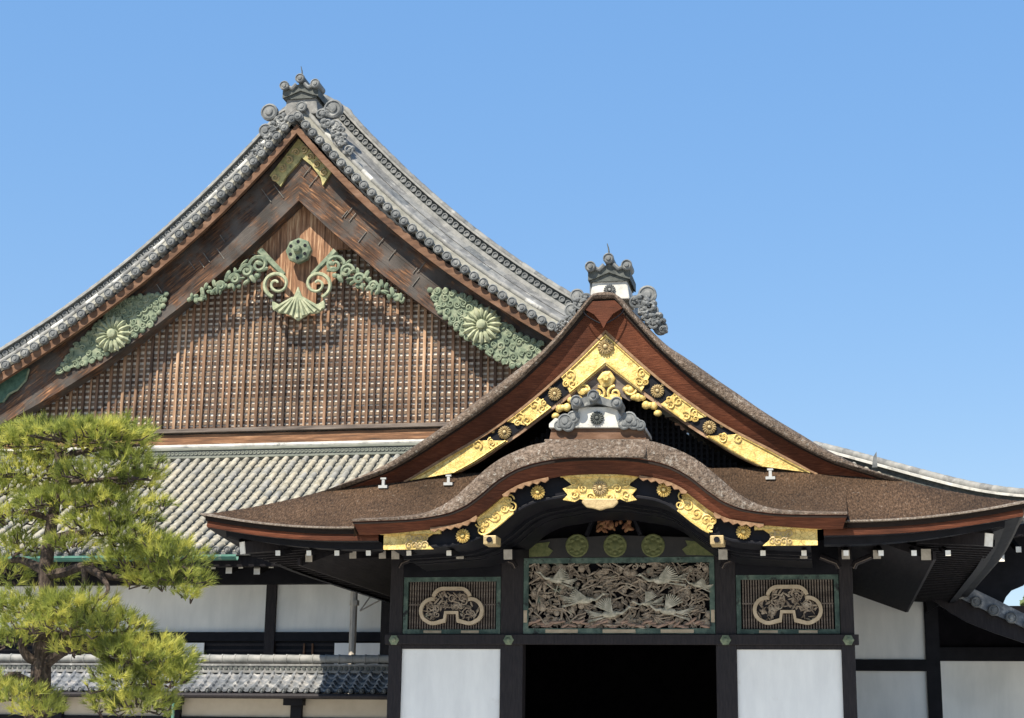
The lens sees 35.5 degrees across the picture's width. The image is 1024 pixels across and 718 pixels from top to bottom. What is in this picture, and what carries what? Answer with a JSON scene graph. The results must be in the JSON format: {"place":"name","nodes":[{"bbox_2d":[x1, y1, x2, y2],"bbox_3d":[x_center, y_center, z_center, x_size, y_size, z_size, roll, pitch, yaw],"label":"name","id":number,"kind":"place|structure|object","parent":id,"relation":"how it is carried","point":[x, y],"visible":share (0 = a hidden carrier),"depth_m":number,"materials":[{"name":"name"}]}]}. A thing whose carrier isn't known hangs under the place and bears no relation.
{"place":"outdoors","nodes":[
{"label":"outdoors","id":0,"kind":"place"},
{"bbox_2d":[0,654,388,717],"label":"garden wall","id":1,"kind":"structure","parent":0,"point":[353,676],"depth_m":31.94,"materials":[{"name":"grey tile"}]},
{"bbox_2d":[0,67,1023,717],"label":"palace hall","id":2,"kind":"structure","parent":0,"point":[312,289],"depth_m":44.28,"materials":[{"name":"wood"}]},
{"bbox_2d":[183,643,204,663],"bbox_3d":[-8.107,7.477,39.541,1.012,0.912,0.030,-2,-14,11],"label":"paper window","id":3,"kind":"structure","parent":2,"relation":"in","point":[201,645],"depth_m":39.54,"materials":[{"name":"white paper"}]},
{"bbox_2d":[334,643,379,654],"bbox_3d":[-3.740,7.332,38.693,1.171,0.912,0.030,-2,-14,11],"label":"paper window","id":4,"kind":"structure","parent":2,"relation":"in","point":[340,648],"depth_m":38.73,"materials":[{"name":"white paper"}]},
{"bbox_2d":[0,0,1023,605],"label":"sky","id":5,"kind":"structure","parent":0,"point":[820,202],"materials":[{"name":"blue"}]},
{"label":"ground","id":6,"kind":"structure","parent":0,"visible":0},
{"bbox_2d":[0,407,219,717],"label":"pine tree","id":7,"kind":"object","parent":6,"relation":"on","point":[91,431],"visible":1,"depth_m":21.00,"materials":[{"name":"green plant"}]},
{"bbox_2d":[200,243,1023,717],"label":"carriage porch","id":8,"kind":"object","parent":6,"relation":"on","point":[570,521],"visible":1,"depth_m":28.33,"materials":[{"name":"brown wood"}]},
{"bbox_2d":[403,577,500,633],"bbox_3d":[-1.092,4.558,29.549,1.855,1.035,0.290,-2,-14,11],"label":"transom window","id":9,"kind":"structure","parent":8,"relation":"in","point":[431,605],"depth_m":29.48,"materials":[{"name":"green paint"}]},
{"bbox_2d":[736,574,840,633],"bbox_3d":[4.890,4.358,28.387,1.814,1.035,0.290,-2,-14,11],"label":"transom window","id":10,"kind":"structure","parent":8,"relation":"in","point":[765,604],"depth_m":28.32,"materials":[{"name":"green paint"}]},
{"bbox_2d":[933,589,1023,717],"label":"side wing","id":11,"kind":"structure","parent":6,"relation":"on","point":[981,639],"depth_m":37.38,"materials":[{"name":"white paint"}]},
{"bbox_2d":[1019,596,1023,605],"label":"broadleaf tree","id":12,"kind":"object","parent":6,"relation":"on","point":[1022,602],"visible":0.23,"depth_m":70.87,"materials":[{"name":"green plant"}]}
]}

